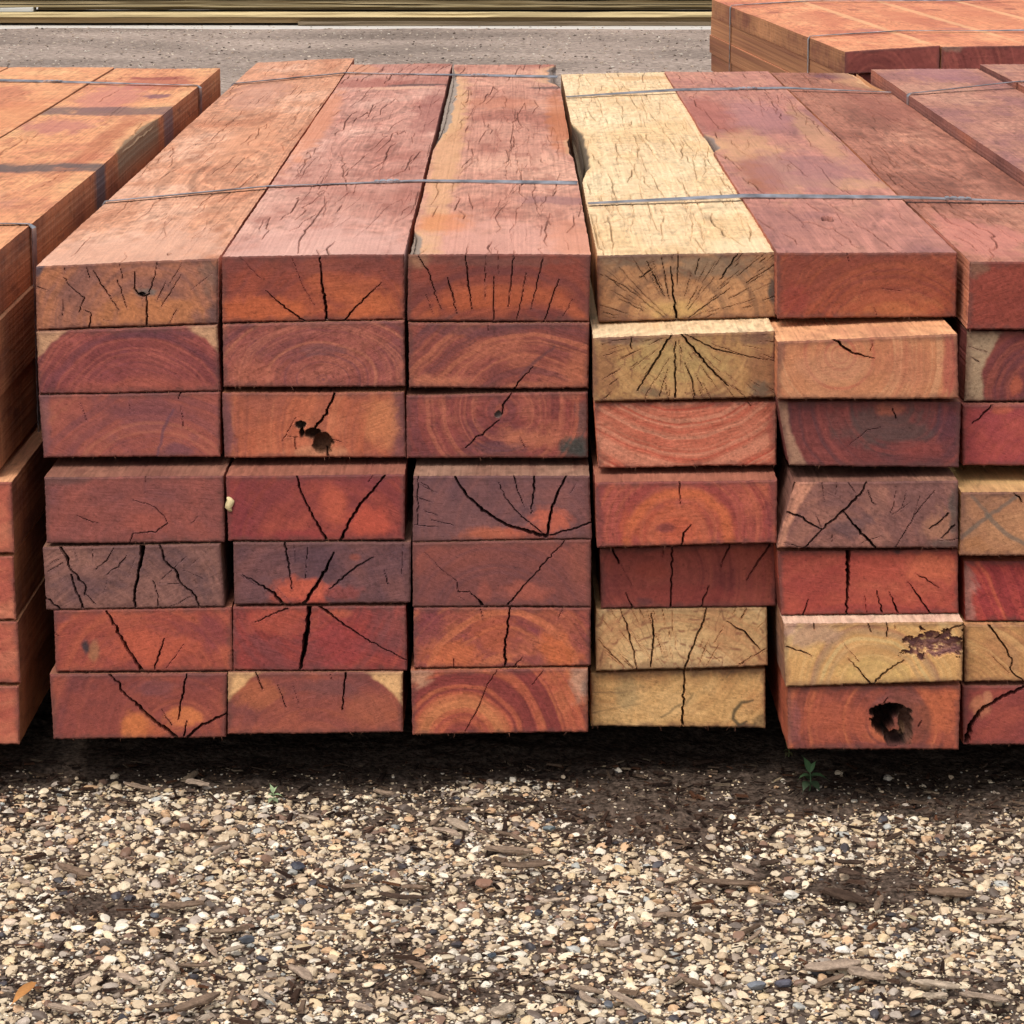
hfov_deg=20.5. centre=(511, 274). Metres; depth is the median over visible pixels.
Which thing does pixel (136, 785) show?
wood chip
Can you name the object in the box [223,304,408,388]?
timber sleeper
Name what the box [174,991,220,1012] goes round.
wood chip
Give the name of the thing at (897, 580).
timber sleeper
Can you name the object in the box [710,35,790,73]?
timber sleeper
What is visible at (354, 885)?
wood chip
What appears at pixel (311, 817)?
wood chip
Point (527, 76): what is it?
steel strap
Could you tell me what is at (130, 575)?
timber sleeper
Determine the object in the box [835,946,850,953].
pebble
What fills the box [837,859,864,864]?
wood chip
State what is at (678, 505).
timber sleeper
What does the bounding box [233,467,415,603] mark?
timber sleeper
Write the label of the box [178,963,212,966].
wood chip
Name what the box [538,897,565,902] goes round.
wood chip
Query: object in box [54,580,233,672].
timber sleeper
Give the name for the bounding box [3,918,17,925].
pebble
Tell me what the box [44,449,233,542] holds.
timber sleeper
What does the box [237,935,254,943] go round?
pebble
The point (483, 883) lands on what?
pebble
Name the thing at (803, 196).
steel strap
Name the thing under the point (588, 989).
wood chip
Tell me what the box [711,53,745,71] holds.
timber sleeper
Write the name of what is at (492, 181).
steel strap
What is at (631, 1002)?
wood chip
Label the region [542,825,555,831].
pebble
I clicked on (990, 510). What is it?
timber sleeper
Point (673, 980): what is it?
wood chip
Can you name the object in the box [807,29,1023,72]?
steel strap
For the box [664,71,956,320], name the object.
timber sleeper
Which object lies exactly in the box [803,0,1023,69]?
timber sleeper
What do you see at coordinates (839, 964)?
wood chip
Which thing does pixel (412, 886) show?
wood chip
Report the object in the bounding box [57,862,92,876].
wood chip
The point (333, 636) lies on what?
timber sleeper
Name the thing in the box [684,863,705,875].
wood chip
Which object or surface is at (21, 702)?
timber sleeper
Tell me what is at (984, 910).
wood chip
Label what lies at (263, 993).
wood chip
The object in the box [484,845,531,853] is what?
wood chip
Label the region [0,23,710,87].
road grit
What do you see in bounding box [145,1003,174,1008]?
wood chip
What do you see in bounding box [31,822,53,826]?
wood chip
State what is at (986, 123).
timber sleeper
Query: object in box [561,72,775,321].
timber sleeper
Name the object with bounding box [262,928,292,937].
wood chip
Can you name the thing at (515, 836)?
wood chip
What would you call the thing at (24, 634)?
timber sleeper
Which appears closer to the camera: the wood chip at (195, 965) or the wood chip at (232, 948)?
the wood chip at (195, 965)
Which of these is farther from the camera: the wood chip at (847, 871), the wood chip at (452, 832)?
the wood chip at (452, 832)
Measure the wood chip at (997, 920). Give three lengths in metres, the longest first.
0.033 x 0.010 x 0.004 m
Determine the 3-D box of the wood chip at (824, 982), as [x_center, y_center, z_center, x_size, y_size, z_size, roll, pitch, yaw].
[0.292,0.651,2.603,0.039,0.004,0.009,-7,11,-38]
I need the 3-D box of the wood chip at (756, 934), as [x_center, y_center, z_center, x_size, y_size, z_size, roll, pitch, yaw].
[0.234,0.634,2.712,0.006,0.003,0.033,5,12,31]
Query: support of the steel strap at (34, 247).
attached to the timber sleeper at (70, 165)
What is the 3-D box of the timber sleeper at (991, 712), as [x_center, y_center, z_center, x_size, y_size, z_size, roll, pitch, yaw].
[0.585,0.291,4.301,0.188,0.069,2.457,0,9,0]
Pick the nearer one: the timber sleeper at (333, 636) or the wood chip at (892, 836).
the wood chip at (892, 836)
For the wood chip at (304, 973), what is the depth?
2.62 m
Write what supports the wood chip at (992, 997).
on the gravel
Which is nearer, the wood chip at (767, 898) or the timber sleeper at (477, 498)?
the wood chip at (767, 898)
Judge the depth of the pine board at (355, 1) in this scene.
15.21 m
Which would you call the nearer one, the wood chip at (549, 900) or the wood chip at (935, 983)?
the wood chip at (935, 983)
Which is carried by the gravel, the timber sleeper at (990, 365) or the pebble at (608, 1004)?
the pebble at (608, 1004)
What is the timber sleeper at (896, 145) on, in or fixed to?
on the timber sleeper at (990, 365)
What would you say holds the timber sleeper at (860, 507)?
on the timber sleeper at (897, 580)
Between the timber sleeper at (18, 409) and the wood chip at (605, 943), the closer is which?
the wood chip at (605, 943)
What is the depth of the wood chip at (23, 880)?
2.84 m
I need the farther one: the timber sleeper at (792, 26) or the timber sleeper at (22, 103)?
the timber sleeper at (792, 26)
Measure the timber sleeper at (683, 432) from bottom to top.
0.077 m
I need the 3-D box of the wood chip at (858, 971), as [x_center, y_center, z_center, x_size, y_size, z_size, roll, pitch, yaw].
[0.328,0.647,2.614,0.038,0.006,0.016,5,10,34]
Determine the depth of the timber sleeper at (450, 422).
3.12 m
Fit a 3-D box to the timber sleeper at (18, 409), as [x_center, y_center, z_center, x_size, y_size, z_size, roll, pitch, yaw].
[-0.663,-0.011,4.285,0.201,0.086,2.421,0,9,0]
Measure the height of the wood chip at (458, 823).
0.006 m
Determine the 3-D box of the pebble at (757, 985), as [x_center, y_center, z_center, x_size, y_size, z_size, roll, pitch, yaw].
[0.225,0.656,2.603,0.019,0.008,0.010,0,9,0]
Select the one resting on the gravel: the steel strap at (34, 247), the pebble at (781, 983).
the pebble at (781, 983)
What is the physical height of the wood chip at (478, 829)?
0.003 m
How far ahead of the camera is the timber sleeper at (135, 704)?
3.11 m
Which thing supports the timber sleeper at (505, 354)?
on the timber sleeper at (450, 422)
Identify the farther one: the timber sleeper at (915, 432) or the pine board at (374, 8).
the pine board at (374, 8)
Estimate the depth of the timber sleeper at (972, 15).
6.88 m
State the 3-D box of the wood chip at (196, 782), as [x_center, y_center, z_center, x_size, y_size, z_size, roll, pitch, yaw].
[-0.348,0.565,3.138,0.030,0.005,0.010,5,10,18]
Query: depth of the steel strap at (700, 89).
4.98 m
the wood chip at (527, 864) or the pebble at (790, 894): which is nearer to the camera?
the pebble at (790, 894)
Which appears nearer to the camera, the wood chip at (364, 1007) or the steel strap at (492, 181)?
the wood chip at (364, 1007)
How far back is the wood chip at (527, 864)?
2.88 m
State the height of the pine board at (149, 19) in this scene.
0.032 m
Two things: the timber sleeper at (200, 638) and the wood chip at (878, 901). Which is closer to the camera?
the wood chip at (878, 901)
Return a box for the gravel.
[0,767,1023,1023]
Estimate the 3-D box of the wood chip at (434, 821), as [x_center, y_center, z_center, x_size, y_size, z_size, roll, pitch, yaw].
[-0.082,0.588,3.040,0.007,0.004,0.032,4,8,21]
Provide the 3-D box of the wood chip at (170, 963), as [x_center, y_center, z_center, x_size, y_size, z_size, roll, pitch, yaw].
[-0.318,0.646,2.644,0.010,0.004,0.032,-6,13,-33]
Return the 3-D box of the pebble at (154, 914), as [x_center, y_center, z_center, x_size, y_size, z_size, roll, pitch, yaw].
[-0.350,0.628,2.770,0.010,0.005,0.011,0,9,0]
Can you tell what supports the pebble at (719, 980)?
on the gravel
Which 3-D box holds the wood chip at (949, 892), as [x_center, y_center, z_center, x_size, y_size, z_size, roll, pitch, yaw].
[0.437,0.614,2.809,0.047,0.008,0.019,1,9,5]
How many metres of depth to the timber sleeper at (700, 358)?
3.06 m
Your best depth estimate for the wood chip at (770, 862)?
2.90 m
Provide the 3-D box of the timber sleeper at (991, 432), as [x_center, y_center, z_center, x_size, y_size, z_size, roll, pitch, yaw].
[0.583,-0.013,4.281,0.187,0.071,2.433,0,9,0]
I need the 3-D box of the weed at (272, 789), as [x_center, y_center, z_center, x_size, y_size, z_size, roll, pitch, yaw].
[-0.261,0.573,3.114,0.019,0.021,0.016,0,9,0]
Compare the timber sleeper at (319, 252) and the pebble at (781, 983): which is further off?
the timber sleeper at (319, 252)
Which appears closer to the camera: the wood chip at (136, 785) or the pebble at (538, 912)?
the pebble at (538, 912)
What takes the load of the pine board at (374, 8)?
on the pine board at (342, 14)
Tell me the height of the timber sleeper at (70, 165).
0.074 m
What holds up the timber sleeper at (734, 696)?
on the timber bearer
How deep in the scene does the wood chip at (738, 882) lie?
2.85 m
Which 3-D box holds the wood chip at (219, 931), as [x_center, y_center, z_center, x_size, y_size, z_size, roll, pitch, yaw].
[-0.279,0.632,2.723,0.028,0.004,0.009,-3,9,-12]
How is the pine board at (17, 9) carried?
on the pine board at (342, 14)
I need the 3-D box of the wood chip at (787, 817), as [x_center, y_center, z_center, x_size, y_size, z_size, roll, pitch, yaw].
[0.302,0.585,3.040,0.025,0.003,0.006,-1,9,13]
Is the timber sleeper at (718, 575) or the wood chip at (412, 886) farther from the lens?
the timber sleeper at (718, 575)
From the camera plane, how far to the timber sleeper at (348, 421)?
3.12 m
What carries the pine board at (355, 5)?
on the pine board at (374, 8)
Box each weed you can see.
[267,783,280,802]
[783,744,794,756]
[800,757,826,793]
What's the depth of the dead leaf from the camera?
2.58 m
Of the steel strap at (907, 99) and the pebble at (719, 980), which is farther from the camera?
the steel strap at (907, 99)
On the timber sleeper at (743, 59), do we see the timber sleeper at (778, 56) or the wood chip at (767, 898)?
the timber sleeper at (778, 56)
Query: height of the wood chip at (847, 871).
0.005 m
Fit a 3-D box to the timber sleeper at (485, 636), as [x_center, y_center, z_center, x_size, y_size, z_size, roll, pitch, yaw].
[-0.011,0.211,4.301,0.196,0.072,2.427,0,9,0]
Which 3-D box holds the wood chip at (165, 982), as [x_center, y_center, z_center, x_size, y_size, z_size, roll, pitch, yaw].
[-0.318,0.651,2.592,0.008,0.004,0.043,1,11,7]
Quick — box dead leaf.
[8,981,35,1008]
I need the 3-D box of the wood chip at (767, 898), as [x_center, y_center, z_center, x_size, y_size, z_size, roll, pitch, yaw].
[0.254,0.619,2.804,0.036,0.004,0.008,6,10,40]
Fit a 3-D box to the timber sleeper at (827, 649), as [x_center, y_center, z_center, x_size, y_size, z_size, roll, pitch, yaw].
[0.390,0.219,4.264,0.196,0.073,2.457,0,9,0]
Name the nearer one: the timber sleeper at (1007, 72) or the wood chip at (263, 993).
the wood chip at (263, 993)
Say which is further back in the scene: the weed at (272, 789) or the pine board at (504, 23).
the pine board at (504, 23)
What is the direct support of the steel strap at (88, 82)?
attached to the timber sleeper at (70, 165)
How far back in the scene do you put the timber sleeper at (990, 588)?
3.08 m
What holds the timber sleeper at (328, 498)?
on the timber sleeper at (327, 571)
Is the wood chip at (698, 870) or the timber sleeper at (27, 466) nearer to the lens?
the wood chip at (698, 870)
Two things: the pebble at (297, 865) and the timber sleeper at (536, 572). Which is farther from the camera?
the timber sleeper at (536, 572)
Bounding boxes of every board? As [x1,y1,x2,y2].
[0,0,711,3]
[0,4,711,6]
[0,7,35,11]
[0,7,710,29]
[0,9,711,23]
[0,11,711,16]
[0,17,710,22]
[38,7,711,9]
[298,21,710,25]
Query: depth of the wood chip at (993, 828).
3.00 m
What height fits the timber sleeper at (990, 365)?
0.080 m
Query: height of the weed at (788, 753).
0.018 m
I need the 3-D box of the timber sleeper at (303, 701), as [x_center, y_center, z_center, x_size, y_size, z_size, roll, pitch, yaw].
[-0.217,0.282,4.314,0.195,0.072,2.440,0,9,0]
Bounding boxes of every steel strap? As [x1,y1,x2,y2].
[0,79,201,113]
[0,223,40,431]
[102,179,577,205]
[231,72,558,85]
[566,87,890,96]
[588,194,1023,203]
[729,0,982,71]
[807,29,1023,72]
[906,81,1023,104]
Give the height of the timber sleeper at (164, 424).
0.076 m
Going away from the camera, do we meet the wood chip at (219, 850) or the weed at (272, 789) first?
the wood chip at (219, 850)
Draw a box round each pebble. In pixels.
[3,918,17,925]
[150,912,158,917]
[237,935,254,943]
[290,861,304,868]
[475,879,492,888]
[487,952,495,957]
[534,909,542,915]
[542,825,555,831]
[604,1000,612,1007]
[747,981,765,990]
[774,979,791,987]
[784,890,798,899]
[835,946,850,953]
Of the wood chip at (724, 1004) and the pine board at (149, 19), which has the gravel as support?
the wood chip at (724, 1004)
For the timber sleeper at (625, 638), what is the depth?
3.13 m
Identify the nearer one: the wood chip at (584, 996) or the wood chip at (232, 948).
the wood chip at (584, 996)
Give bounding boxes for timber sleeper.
[0,67,113,137]
[0,68,220,313]
[0,284,35,395]
[0,358,36,468]
[0,423,58,552]
[0,507,46,619]
[0,574,53,684]
[0,626,55,743]
[36,58,353,329]
[36,317,223,394]
[39,385,224,457]
[43,533,233,609]
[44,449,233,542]
[50,663,227,739]
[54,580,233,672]
[222,63,451,322]
[222,367,408,459]
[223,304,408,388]
[225,454,415,540]
[228,620,413,733]
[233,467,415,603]
[233,585,413,670]
[406,384,587,459]
[407,64,590,322]
[408,320,588,388]
[411,649,587,735]
[412,457,591,542]
[412,538,590,607]
[413,606,590,669]
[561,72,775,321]
[588,367,776,468]
[588,392,776,547]
[588,618,765,730]
[589,278,775,400]
[590,494,775,609]
[590,523,767,670]
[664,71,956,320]
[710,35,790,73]
[711,17,870,83]
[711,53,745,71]
[712,0,939,74]
[764,629,959,749]
[766,601,962,686]
[768,316,957,399]
[771,73,1023,329]
[772,438,957,547]
[773,397,960,468]
[774,543,958,614]
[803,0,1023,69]
[871,69,1023,185]
[883,1,1023,41]
[942,317,1023,401]
[949,461,1023,555]
[958,394,1023,465]
[958,553,1023,621]
[958,609,1023,681]
[959,677,1023,746]
[962,0,1023,17]
[980,64,1023,92]
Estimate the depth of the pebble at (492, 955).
2.67 m
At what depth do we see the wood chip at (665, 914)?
2.75 m
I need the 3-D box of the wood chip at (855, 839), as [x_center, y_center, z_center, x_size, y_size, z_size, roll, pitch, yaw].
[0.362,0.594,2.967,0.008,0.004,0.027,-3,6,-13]
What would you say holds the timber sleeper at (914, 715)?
on the timber bearer
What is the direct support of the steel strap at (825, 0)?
attached to the timber sleeper at (792, 26)
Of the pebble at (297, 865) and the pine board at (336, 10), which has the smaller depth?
the pebble at (297, 865)
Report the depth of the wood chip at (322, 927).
2.73 m
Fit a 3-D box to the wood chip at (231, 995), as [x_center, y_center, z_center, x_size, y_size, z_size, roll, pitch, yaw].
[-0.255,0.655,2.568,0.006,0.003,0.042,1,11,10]
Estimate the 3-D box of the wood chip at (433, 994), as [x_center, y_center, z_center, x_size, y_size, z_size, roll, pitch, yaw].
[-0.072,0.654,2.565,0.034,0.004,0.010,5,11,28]
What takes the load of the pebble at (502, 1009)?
on the gravel
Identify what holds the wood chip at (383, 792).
on the gravel
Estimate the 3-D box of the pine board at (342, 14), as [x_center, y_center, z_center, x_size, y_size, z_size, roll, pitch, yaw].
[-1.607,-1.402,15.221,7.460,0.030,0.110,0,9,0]
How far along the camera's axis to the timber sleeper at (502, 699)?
3.11 m
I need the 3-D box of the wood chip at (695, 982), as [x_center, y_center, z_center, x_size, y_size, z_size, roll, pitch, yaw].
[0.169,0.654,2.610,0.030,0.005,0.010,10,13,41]
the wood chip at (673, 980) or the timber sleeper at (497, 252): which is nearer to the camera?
the wood chip at (673, 980)
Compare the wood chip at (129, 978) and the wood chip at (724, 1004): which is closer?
the wood chip at (724, 1004)
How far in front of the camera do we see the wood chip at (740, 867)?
2.88 m
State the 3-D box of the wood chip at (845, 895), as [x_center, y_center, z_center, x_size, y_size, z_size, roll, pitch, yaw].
[0.331,0.617,2.807,0.047,0.007,0.019,9,12,38]
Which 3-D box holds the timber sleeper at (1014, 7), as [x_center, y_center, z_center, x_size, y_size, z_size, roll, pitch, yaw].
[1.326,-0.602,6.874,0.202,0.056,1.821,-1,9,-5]
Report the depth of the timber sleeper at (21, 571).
3.15 m
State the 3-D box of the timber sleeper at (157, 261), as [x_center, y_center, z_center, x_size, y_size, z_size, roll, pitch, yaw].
[-0.422,-0.189,4.432,0.203,0.082,2.707,0,9,0]
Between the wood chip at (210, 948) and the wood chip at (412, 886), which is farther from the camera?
the wood chip at (412, 886)
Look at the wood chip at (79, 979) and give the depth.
2.61 m
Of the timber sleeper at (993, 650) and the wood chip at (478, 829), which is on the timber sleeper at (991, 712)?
the timber sleeper at (993, 650)
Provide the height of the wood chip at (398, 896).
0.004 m
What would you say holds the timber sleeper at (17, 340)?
on the timber sleeper at (18, 409)
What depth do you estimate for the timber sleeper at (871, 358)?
3.03 m
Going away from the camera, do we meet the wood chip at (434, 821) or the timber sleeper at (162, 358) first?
the wood chip at (434, 821)
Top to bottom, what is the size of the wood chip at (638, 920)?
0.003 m
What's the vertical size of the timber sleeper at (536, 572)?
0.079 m
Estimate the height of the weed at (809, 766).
0.038 m
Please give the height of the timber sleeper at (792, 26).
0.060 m
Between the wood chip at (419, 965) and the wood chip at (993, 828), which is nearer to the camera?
the wood chip at (419, 965)
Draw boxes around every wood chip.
[17,877,31,884]
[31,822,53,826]
[47,1003,80,1012]
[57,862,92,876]
[72,973,90,984]
[116,972,141,986]
[124,782,155,790]
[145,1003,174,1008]
[158,974,173,994]
[159,900,204,908]
[165,957,178,971]
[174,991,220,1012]
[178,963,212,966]
[185,779,209,785]
[201,937,218,956]
[209,928,236,933]
[212,845,231,854]
[222,944,244,952]
[226,985,236,1005]
[258,980,277,1006]
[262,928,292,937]
[288,964,312,980]
[299,814,318,819]
[312,925,344,930]
[341,883,366,888]
[353,1003,372,1010]
[373,789,394,795]
[380,892,425,898]
[401,884,426,889]
[406,960,426,969]
[417,989,448,999]
[430,816,441,825]
[432,827,462,836]
[446,817,469,830]
[451,806,473,810]
[474,825,488,836]
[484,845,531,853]
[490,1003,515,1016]
[493,829,527,842]
[500,860,551,868]
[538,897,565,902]
[570,984,602,993]
[579,990,597,1004]
[597,940,619,947]
[607,989,647,1014]
[629,912,641,923]
[652,912,683,917]
[666,976,681,985]
[681,977,707,987]
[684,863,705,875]
[700,878,761,885]
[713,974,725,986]
[719,996,733,1013]
[732,863,755,874]
[748,928,762,941]
[754,893,781,903]
[760,860,779,864]
[782,816,804,819]
[804,959,860,971]
[815,973,844,987]
[823,888,865,903]
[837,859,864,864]
[838,867,860,876]
[847,966,885,979]
[851,835,861,844]
[874,894,883,910]
[884,831,902,841]
[911,979,959,988]
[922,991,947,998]
[928,887,975,896]
[959,991,1008,1001]
[970,907,1004,914]
[981,917,1011,923]
[986,826,1013,832]

